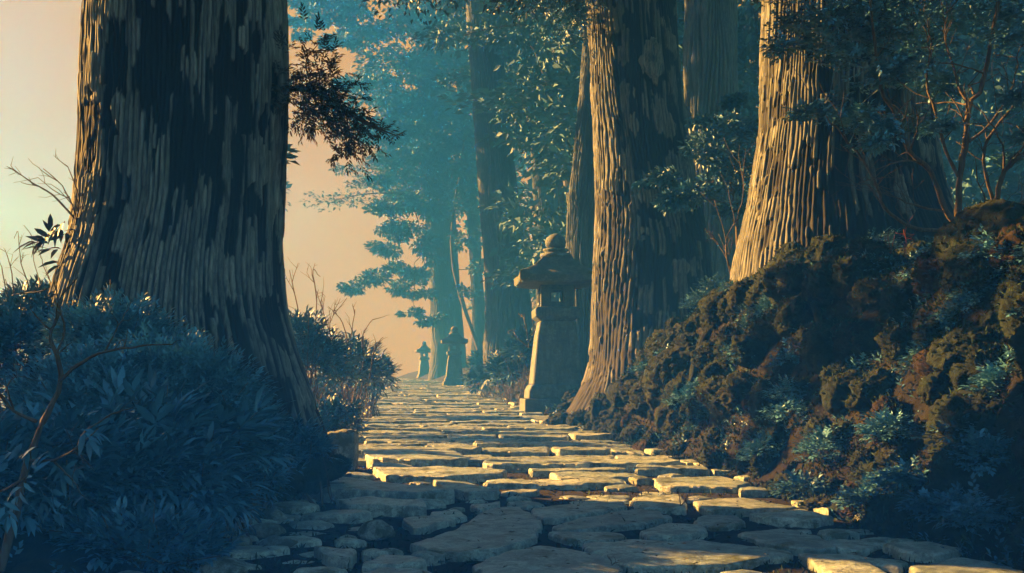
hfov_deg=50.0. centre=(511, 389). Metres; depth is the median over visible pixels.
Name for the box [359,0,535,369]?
cedar tree
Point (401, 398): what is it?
paving stone
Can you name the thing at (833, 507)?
mossy boulder
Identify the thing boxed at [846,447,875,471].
mossy boulder
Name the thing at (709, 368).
mossy boulder
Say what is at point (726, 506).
flagstone
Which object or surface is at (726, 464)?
mossy boulder
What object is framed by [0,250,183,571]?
bare sapling
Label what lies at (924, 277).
mossy boulder
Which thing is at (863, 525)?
mossy boulder
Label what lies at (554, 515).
flagstone
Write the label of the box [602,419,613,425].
mossy boulder
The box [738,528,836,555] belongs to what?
flagstone
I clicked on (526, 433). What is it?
paving stone
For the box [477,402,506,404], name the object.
paving stone
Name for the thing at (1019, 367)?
mossy boulder
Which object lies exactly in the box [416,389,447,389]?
paving stone
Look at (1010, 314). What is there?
bank plant
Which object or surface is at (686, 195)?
broadleaf tree
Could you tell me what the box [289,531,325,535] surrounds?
paving stone
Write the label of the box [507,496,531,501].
paving stone
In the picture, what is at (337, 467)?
mossy boulder
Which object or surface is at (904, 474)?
bank plant
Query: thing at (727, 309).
mossy boulder
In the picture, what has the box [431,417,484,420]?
paving stone
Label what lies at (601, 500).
paving stone
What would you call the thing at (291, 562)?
paving stone
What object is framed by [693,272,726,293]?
bank plant
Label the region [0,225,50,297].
bare twigs
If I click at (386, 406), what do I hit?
paving stone
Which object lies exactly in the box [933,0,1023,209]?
broadleaf tree
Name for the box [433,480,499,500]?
flagstone
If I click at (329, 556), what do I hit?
flagstone
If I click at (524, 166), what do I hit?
wood
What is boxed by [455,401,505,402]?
paving stone
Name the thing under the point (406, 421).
paving stone
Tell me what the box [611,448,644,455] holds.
paving stone
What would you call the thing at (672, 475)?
paving stone
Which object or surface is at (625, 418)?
mossy boulder
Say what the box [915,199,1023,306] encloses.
moss hump
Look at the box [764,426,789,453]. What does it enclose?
mossy boulder
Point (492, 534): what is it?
flagstone
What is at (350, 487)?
flagstone
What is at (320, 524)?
paving stone
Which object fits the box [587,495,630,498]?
paving stone
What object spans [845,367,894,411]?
mossy boulder
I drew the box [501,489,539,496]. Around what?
paving stone
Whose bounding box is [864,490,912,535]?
mossy boulder
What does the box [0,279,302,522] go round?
shrub
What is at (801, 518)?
flagstone
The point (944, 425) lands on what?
bank plant
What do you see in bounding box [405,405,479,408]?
paving stone
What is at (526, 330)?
bare twigs
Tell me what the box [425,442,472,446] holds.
paving stone
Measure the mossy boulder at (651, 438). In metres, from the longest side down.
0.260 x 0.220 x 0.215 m
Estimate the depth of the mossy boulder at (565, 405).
17.08 m
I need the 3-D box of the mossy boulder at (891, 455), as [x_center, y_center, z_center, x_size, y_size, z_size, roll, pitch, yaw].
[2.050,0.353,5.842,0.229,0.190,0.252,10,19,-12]
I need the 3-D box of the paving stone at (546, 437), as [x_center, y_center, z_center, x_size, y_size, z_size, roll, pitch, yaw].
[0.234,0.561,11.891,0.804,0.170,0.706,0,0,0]
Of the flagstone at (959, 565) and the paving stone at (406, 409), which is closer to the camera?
the flagstone at (959, 565)
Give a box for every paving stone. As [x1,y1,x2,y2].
[118,570,142,572]
[189,562,261,570]
[211,545,289,559]
[224,534,258,542]
[252,514,300,524]
[256,535,321,547]
[267,501,319,514]
[282,560,314,563]
[285,499,316,503]
[289,520,333,529]
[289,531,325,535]
[293,566,347,572]
[297,551,313,557]
[301,509,372,523]
[327,430,447,434]
[334,538,366,548]
[347,472,374,479]
[348,526,393,530]
[352,423,399,426]
[353,419,449,423]
[358,457,366,465]
[359,410,414,415]
[359,434,446,442]
[359,443,427,446]
[359,445,481,454]
[360,415,407,417]
[360,426,475,430]
[361,417,432,420]
[361,548,388,561]
[364,412,446,415]
[364,437,454,443]
[366,408,412,410]
[369,405,404,408]
[370,401,433,402]
[372,416,456,417]
[372,423,420,425]
[372,462,412,470]
[374,402,408,405]
[375,399,424,401]
[377,405,431,405]
[378,398,421,399]
[378,406,431,409]
[381,390,426,390]
[381,548,403,554]
[382,393,430,394]
[382,397,429,398]
[383,398,419,398]
[386,387,427,387]
[396,386,427,386]
[397,383,429,383]
[398,394,434,396]
[399,425,437,427]
[400,381,429,381]
[401,391,447,392]
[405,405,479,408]
[407,402,474,405]
[408,394,452,396]
[409,482,432,485]
[410,401,454,402]
[411,550,444,565]
[413,410,479,413]
[414,409,477,410]
[415,498,445,509]
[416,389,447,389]
[420,422,454,425]
[425,399,462,400]
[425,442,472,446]
[426,414,499,416]
[427,390,466,391]
[429,386,465,386]
[429,397,466,398]
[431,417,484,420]
[435,408,490,409]
[436,394,483,396]
[436,402,478,403]
[437,396,467,397]
[437,425,493,427]
[442,429,488,433]
[447,405,507,406]
[447,413,517,415]
[447,434,496,438]
[448,507,464,511]
[450,419,530,423]
[454,422,543,426]
[454,432,571,434]
[454,438,528,442]
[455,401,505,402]
[462,397,500,398]
[463,399,505,400]
[463,454,492,456]
[465,500,487,503]
[466,415,522,418]
[466,457,612,465]
[468,398,497,399]
[473,439,614,447]
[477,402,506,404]
[480,406,507,409]
[480,409,514,412]
[480,457,680,472]
[481,446,550,456]
[482,410,523,414]
[482,426,574,431]
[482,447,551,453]
[483,478,625,490]
[485,418,546,419]
[494,408,518,409]
[495,430,594,432]
[496,455,614,458]
[497,434,568,441]
[501,415,548,416]
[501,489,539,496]
[507,424,572,426]
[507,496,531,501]
[507,501,544,509]
[508,402,518,405]
[519,412,542,415]
[523,416,547,417]
[528,467,627,476]
[530,418,547,423]
[534,440,578,441]
[549,471,637,482]
[551,446,608,455]
[559,495,589,499]
[568,432,612,440]
[569,498,629,503]
[581,440,618,443]
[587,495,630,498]
[603,446,629,452]
[604,484,637,491]
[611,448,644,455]
[612,444,630,446]
[615,455,671,458]
[628,476,652,484]
[633,464,709,476]
[639,492,676,494]
[644,448,662,455]
[658,473,684,477]
[680,459,702,465]
[687,496,711,503]
[709,468,730,475]
[720,569,761,572]
[734,475,749,481]
[738,487,768,497]
[791,500,830,515]
[792,529,811,533]
[817,529,859,540]
[848,529,873,534]
[864,537,893,542]
[887,538,916,542]
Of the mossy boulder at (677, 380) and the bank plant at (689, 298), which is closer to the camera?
the mossy boulder at (677, 380)
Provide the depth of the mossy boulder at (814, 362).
7.27 m
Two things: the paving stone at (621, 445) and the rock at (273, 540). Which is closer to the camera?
the rock at (273, 540)
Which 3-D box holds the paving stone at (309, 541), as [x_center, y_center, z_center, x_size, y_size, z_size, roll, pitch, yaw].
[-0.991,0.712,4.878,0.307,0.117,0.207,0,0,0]
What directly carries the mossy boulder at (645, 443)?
on the ground at (34, 556)
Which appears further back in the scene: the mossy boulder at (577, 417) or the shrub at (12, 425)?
the mossy boulder at (577, 417)
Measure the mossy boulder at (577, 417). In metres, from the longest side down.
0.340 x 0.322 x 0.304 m
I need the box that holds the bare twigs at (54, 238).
[6,153,96,274]
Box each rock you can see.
[199,556,247,572]
[231,536,251,545]
[248,522,285,537]
[257,535,297,547]
[258,508,286,522]
[328,429,358,470]
[357,519,395,540]
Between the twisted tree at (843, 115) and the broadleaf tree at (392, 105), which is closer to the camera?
the twisted tree at (843, 115)
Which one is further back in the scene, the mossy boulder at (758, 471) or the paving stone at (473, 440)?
the paving stone at (473, 440)
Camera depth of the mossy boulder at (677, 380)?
10.10 m
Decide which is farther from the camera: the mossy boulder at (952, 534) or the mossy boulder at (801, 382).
the mossy boulder at (801, 382)
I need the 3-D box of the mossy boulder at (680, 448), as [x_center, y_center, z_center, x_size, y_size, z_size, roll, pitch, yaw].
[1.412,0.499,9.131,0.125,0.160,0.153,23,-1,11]
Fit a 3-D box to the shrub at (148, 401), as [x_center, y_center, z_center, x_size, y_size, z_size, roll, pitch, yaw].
[-1.559,0.263,4.909,1.105,0.836,1.095,0,0,0]
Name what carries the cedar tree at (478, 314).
on the ground at (34, 556)
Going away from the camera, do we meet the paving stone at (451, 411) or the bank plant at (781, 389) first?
the bank plant at (781, 389)
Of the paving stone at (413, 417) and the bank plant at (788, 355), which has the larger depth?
the paving stone at (413, 417)
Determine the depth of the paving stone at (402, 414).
17.52 m
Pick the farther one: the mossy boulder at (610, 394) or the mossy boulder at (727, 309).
the mossy boulder at (610, 394)
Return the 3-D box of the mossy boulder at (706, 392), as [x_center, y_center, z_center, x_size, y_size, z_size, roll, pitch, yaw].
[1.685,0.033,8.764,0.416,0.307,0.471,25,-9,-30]
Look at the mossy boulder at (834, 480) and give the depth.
6.26 m
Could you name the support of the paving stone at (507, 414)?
on the ground at (34, 556)
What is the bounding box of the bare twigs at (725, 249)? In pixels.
[702,139,754,272]
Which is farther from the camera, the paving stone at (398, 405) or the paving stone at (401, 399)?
the paving stone at (401, 399)
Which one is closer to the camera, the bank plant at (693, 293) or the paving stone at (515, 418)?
the bank plant at (693, 293)
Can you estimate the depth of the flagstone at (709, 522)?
5.36 m
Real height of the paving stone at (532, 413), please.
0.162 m
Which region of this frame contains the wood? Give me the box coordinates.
[456,43,984,310]
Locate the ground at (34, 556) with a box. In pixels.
[0,254,1023,572]
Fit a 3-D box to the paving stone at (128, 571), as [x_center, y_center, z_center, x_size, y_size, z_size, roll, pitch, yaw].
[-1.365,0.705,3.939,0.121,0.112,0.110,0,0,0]
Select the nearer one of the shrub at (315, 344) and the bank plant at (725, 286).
the bank plant at (725, 286)
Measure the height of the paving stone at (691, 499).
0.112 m
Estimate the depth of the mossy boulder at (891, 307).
6.85 m
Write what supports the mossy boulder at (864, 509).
on the ground at (34, 556)
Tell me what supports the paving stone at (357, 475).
on the ground at (34, 556)
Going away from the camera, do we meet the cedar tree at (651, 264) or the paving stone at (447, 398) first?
the cedar tree at (651, 264)
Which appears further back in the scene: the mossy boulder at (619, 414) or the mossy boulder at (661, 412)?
the mossy boulder at (619, 414)
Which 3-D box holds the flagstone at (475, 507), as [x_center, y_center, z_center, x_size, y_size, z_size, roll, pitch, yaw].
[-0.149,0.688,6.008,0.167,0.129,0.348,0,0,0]
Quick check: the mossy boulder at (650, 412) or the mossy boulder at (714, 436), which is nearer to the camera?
the mossy boulder at (714, 436)
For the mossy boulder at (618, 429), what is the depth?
11.85 m
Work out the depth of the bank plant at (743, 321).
9.27 m
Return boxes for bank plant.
[630,359,647,372]
[652,343,670,355]
[661,384,695,410]
[671,409,708,445]
[680,292,706,308]
[681,376,699,389]
[682,290,709,311]
[684,285,710,301]
[692,400,703,406]
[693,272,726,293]
[699,366,734,412]
[713,280,732,291]
[714,341,753,363]
[728,300,765,318]
[730,304,748,332]
[735,439,774,460]
[737,432,784,457]
[739,420,786,453]
[742,258,798,328]
[754,392,811,424]
[761,373,810,400]
[765,328,800,366]
[767,468,837,500]
[791,425,844,462]
[821,350,874,387]
[832,473,898,509]
[852,404,917,444]
[852,462,914,495]
[857,249,902,271]
[866,227,906,253]
[875,454,928,493]
[892,269,910,280]
[892,287,967,372]
[895,481,992,524]
[908,240,933,268]
[911,413,983,450]
[925,472,1022,528]
[934,262,1009,329]
[937,492,1001,532]
[940,425,1013,476]
[957,223,1011,262]
[957,344,1016,395]
[1002,299,1023,316]
[1003,244,1023,265]
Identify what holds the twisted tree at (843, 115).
on the ground at (34, 556)
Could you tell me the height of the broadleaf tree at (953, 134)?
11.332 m
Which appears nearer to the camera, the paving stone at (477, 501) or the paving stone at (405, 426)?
the paving stone at (477, 501)
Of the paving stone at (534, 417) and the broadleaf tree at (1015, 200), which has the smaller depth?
the paving stone at (534, 417)
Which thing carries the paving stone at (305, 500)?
on the ground at (34, 556)
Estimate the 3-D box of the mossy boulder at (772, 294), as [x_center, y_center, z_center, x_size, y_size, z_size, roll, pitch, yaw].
[2.169,-0.837,8.609,0.442,0.333,0.603,21,-23,-20]
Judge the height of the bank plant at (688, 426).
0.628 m
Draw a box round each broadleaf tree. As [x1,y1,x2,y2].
[285,78,294,211]
[287,0,473,167]
[287,118,300,164]
[336,140,455,328]
[413,88,484,355]
[437,0,757,300]
[461,10,578,352]
[479,0,579,301]
[489,0,761,257]
[631,90,758,245]
[677,0,760,198]
[678,1,760,217]
[737,0,940,218]
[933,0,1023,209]
[934,0,1016,201]
[934,0,1023,206]
[940,2,998,184]
[988,0,1023,202]
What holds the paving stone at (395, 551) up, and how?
on the ground at (34, 556)
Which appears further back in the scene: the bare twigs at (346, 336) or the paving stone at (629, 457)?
the bare twigs at (346, 336)
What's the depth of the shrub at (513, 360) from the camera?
22.73 m
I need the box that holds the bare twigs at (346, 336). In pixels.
[285,258,386,378]
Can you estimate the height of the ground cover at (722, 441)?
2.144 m
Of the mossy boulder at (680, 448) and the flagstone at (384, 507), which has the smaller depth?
the flagstone at (384, 507)
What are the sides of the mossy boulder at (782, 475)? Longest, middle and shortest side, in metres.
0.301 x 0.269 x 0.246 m
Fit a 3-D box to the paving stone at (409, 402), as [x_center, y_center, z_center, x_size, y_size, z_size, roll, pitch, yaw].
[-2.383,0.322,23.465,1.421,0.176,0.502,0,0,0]
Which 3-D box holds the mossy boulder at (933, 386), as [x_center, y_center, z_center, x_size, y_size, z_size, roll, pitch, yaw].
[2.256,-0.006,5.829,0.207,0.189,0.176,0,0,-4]
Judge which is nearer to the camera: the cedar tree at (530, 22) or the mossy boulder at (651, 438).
the mossy boulder at (651, 438)
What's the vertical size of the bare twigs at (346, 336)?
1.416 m
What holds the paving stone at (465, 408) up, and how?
on the ground at (34, 556)
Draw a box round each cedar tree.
[5,0,405,510]
[303,67,531,379]
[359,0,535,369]
[362,0,713,429]
[381,43,528,353]
[410,0,581,202]
[430,5,580,325]
[541,0,594,377]
[682,0,761,286]
[683,0,954,403]
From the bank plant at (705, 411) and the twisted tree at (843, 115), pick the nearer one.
the twisted tree at (843, 115)
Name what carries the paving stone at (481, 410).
on the ground at (34, 556)
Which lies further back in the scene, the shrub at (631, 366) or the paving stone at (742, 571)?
the shrub at (631, 366)
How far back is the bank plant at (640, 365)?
12.35 m
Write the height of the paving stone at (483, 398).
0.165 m
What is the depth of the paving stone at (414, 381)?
58.43 m
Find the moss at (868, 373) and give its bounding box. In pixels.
[278,197,1023,566]
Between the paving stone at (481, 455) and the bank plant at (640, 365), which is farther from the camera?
the bank plant at (640, 365)
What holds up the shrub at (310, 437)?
on the ground at (34, 556)
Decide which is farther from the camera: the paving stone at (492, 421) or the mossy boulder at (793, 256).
the paving stone at (492, 421)
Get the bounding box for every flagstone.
[295,477,454,504]
[314,546,356,570]
[335,496,426,517]
[361,449,467,468]
[362,555,426,572]
[364,567,430,572]
[373,466,506,482]
[402,516,455,534]
[410,507,542,561]
[430,509,466,523]
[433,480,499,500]
[470,501,499,513]
[472,546,622,572]
[531,501,626,524]
[548,531,626,546]
[552,509,671,531]
[582,539,792,572]
[629,494,686,515]
[639,523,707,541]
[653,476,750,492]
[692,539,721,543]
[693,498,796,517]
[694,515,745,531]
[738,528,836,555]
[749,509,833,528]
[798,553,885,572]
[829,539,885,556]
[855,555,907,572]
[882,541,961,562]
[909,557,1023,572]
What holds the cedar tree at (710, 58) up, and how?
on the ground at (34, 556)
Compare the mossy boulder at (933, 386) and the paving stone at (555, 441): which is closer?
the mossy boulder at (933, 386)
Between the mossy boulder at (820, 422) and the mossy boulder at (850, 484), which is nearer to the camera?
the mossy boulder at (850, 484)
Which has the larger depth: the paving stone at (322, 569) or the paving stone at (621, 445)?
the paving stone at (621, 445)
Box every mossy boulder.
[276,464,302,500]
[329,459,347,481]
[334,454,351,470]
[544,408,553,415]
[544,417,550,424]
[549,412,567,424]
[557,400,572,409]
[560,389,578,402]
[566,409,585,425]
[582,422,591,430]
[584,411,589,422]
[590,392,610,421]
[592,420,600,430]
[598,426,607,432]
[599,407,622,425]
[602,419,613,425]
[606,373,636,407]
[607,419,621,437]
[613,411,625,419]
[617,379,638,402]
[619,424,641,443]
[621,414,629,427]
[627,430,642,441]
[628,381,643,396]
[628,393,650,416]
[632,440,652,451]
[635,347,646,367]
[643,432,659,445]
[644,337,664,359]
[645,329,667,351]
[647,409,653,420]
[654,398,681,435]
[660,327,676,349]
[663,451,677,455]
[664,370,688,399]
[665,317,684,328]
[665,410,684,437]
[670,332,697,347]
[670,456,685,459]
[674,441,686,454]
[675,324,682,337]
[679,402,687,418]
[680,430,689,441]
[683,316,696,332]
[685,398,706,423]
[690,340,716,368]
[692,427,701,438]
[693,312,700,328]
[694,375,725,409]
[697,355,733,385]
[698,291,725,330]
[698,447,725,468]
[703,426,723,445]
[708,395,733,420]
[713,326,743,356]
[716,372,754,413]
[717,296,727,323]
[719,457,734,469]
[725,280,753,314]
[725,306,736,319]
[729,334,767,367]
[732,455,748,474]
[738,427,761,451]
[744,276,765,307]
[747,375,789,425]
[749,311,780,344]
[749,447,776,478]
[761,259,810,306]
[763,412,787,428]
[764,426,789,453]
[767,472,804,499]
[773,240,804,260]
[773,295,806,338]
[774,249,804,264]
[775,265,810,297]
[782,377,808,402]
[782,461,797,470]
[794,321,816,346]
[799,316,857,374]
[800,494,834,510]
[803,235,850,263]
[803,416,829,446]
[819,359,856,386]
[820,369,864,416]
[823,477,839,488]
[824,248,850,262]
[829,252,879,299]
[830,499,861,517]
[831,420,852,440]
[837,506,858,518]
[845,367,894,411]
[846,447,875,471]
[846,461,884,487]
[846,481,855,488]
[847,278,887,310]
[849,236,889,256]
[851,330,876,359]
[858,515,865,529]
[861,396,905,446]
[862,488,896,511]
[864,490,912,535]
[874,325,911,362]
[874,440,909,466]
[877,277,916,328]
[881,499,928,538]
[882,421,913,443]
[902,241,927,258]
[911,251,941,300]
[911,345,934,375]
[912,318,946,350]
[914,519,935,541]
[916,372,953,405]
[922,384,1002,461]
[923,443,991,507]
[925,325,996,375]
[927,519,969,544]
[941,256,976,294]
[949,338,1006,391]
[978,311,999,331]
[987,222,1023,269]
[991,270,1023,312]
[997,284,1023,338]
[1008,324,1023,365]
[1012,557,1023,570]
[1014,356,1023,378]
[1020,233,1023,258]
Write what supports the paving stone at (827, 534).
on the ground at (34, 556)
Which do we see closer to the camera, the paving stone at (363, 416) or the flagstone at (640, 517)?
the flagstone at (640, 517)
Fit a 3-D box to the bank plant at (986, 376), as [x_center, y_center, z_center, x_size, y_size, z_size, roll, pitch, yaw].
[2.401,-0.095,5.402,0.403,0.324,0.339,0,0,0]
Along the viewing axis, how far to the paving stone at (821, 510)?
5.85 m
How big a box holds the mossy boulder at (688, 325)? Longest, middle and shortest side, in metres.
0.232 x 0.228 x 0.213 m
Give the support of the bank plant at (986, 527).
on the ground at (34, 556)
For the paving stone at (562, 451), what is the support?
on the ground at (34, 556)
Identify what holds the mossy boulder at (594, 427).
on the ground at (34, 556)
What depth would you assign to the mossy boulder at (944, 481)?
4.99 m
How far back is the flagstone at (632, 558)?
4.39 m
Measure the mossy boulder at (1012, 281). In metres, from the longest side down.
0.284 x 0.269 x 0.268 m
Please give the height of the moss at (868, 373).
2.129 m
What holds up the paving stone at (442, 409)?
on the ground at (34, 556)
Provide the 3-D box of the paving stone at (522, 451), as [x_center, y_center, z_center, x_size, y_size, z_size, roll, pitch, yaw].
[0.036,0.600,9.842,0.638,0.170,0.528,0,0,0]
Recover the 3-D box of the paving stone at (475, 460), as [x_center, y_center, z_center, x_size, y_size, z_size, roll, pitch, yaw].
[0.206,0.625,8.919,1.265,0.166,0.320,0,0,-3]
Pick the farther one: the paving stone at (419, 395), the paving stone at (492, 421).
the paving stone at (419, 395)
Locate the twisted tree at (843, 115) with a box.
[749,0,1023,234]
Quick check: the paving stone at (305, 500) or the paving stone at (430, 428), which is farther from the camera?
the paving stone at (430, 428)
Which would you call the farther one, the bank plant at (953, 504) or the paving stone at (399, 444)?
the paving stone at (399, 444)
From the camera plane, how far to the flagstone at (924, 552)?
4.49 m
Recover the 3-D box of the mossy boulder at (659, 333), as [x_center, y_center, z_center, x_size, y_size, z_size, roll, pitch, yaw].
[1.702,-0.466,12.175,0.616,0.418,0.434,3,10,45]
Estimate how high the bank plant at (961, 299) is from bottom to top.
0.400 m
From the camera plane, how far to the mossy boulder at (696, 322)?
10.60 m
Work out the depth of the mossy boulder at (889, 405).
6.08 m
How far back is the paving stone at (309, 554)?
4.58 m
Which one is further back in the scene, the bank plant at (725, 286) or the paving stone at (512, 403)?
the paving stone at (512, 403)
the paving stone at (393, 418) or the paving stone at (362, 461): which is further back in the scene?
the paving stone at (393, 418)
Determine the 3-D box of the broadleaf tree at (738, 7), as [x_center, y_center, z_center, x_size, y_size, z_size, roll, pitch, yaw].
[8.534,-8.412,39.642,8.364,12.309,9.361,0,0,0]
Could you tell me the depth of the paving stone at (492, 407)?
20.61 m
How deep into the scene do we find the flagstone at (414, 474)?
7.59 m
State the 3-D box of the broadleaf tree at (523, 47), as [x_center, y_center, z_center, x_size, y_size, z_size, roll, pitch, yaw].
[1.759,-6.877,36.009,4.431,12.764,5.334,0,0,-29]
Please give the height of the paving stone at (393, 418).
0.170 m
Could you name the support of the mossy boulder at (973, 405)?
on the ground at (34, 556)
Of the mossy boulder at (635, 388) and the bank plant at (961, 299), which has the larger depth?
the mossy boulder at (635, 388)
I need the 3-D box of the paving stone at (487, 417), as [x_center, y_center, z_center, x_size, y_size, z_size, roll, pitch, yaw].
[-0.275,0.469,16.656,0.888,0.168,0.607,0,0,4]
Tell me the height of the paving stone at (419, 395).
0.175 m
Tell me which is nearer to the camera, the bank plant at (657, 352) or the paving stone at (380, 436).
the bank plant at (657, 352)
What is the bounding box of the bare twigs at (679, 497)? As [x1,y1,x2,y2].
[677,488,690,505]
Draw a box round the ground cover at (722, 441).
[0,237,1023,572]
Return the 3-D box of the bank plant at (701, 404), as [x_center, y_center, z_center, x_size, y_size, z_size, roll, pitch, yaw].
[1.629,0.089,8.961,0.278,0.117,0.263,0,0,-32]
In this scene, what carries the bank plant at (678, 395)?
on the ground at (34, 556)
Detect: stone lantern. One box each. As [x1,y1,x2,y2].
[415,341,430,377]
[441,326,467,384]
[514,233,592,414]
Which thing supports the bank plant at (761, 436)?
on the ground at (34, 556)
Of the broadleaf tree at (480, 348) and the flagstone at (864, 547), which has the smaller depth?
the flagstone at (864, 547)
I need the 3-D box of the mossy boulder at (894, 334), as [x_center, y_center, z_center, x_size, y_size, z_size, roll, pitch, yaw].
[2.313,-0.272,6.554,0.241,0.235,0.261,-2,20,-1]
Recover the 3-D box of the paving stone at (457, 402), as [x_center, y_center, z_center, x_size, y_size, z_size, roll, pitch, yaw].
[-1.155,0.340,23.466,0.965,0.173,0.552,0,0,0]
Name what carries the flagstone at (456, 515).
on the ground at (34, 556)
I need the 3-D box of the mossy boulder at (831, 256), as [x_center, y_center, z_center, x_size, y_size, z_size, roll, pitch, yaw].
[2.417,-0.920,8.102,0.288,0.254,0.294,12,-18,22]
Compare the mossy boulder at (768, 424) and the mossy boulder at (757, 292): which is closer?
the mossy boulder at (768, 424)
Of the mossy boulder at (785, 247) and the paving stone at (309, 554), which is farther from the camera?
the mossy boulder at (785, 247)
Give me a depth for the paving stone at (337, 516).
5.56 m
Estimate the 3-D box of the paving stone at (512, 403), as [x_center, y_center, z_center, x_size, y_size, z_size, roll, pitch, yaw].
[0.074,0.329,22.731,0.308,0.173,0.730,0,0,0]
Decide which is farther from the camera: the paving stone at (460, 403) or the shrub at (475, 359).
the shrub at (475, 359)
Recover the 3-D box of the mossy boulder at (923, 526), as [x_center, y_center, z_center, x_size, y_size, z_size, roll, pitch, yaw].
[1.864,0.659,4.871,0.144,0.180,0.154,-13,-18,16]
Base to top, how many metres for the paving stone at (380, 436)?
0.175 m
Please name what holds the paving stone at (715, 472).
on the ground at (34, 556)
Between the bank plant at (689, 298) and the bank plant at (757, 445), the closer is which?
the bank plant at (757, 445)
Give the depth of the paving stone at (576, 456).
9.39 m
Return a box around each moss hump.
[641,339,697,411]
[749,260,776,280]
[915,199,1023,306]
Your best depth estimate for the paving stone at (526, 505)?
6.15 m
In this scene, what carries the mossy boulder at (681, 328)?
on the ground at (34, 556)
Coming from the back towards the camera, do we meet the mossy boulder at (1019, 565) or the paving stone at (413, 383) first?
the paving stone at (413, 383)
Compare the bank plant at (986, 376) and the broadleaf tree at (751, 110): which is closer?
the bank plant at (986, 376)
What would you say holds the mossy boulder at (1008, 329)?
on the ground at (34, 556)
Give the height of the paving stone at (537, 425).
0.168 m
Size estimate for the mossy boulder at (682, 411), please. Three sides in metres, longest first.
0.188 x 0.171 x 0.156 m
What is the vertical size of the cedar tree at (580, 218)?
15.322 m
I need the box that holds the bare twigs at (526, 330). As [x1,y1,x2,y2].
[507,313,534,347]
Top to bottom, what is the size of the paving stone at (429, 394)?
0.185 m
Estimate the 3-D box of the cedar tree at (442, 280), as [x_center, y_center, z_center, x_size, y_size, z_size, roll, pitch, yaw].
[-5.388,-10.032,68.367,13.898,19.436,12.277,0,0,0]
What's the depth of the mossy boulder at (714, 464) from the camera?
8.02 m
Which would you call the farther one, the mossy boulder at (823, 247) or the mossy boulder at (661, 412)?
the mossy boulder at (661, 412)
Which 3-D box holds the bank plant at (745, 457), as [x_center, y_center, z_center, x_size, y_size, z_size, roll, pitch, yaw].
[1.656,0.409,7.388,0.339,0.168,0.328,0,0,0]
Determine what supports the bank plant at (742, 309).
on the ground at (34, 556)
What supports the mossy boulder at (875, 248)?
on the ground at (34, 556)
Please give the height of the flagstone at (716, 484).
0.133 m
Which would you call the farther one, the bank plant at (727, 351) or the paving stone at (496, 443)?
the paving stone at (496, 443)
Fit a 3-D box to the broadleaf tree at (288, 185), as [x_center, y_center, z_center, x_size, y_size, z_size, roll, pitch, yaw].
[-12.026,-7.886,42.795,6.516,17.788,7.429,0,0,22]
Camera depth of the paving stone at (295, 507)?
5.92 m
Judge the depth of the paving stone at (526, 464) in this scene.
8.28 m
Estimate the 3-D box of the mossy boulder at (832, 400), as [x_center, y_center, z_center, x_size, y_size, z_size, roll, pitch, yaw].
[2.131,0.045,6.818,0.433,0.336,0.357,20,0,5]
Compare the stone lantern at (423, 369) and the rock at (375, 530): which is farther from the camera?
the stone lantern at (423, 369)
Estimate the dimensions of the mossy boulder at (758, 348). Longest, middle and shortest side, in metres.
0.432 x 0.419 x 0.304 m
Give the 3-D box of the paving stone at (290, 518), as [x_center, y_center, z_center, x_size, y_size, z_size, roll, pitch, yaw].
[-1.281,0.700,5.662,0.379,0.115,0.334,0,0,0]
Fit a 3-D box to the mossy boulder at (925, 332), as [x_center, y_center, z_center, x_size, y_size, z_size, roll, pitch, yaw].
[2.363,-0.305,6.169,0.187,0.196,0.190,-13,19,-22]
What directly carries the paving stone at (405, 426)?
on the ground at (34, 556)
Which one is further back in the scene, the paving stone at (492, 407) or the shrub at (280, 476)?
the paving stone at (492, 407)
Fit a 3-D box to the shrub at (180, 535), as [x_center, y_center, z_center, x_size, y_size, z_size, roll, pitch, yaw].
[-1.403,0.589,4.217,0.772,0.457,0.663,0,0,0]
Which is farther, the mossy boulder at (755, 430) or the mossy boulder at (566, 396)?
the mossy boulder at (566, 396)
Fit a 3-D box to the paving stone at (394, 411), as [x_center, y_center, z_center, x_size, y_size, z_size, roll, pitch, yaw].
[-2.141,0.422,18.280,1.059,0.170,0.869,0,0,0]
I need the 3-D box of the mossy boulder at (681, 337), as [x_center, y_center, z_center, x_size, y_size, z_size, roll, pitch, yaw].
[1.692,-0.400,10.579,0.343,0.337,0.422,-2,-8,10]
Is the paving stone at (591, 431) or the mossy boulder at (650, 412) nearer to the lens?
the mossy boulder at (650, 412)
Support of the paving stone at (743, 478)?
on the ground at (34, 556)
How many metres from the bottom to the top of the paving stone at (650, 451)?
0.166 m
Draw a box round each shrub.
[0,274,54,413]
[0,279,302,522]
[0,390,187,550]
[30,357,301,536]
[42,486,247,572]
[64,409,273,541]
[242,448,295,515]
[258,413,345,504]
[288,305,395,428]
[316,393,370,439]
[322,329,401,417]
[457,326,534,405]
[463,345,482,376]
[618,359,636,377]
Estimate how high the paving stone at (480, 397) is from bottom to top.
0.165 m
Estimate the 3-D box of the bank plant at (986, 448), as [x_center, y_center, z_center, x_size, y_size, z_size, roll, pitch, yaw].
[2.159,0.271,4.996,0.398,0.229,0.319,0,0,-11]
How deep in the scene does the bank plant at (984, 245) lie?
6.10 m
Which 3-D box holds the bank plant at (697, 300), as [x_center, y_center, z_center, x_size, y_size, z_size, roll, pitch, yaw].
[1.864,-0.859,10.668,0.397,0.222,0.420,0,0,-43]
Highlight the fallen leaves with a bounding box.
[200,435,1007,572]
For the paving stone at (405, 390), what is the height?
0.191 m
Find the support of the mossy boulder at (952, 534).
on the ground at (34, 556)
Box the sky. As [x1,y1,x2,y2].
[0,0,760,407]
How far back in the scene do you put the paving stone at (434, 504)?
6.09 m

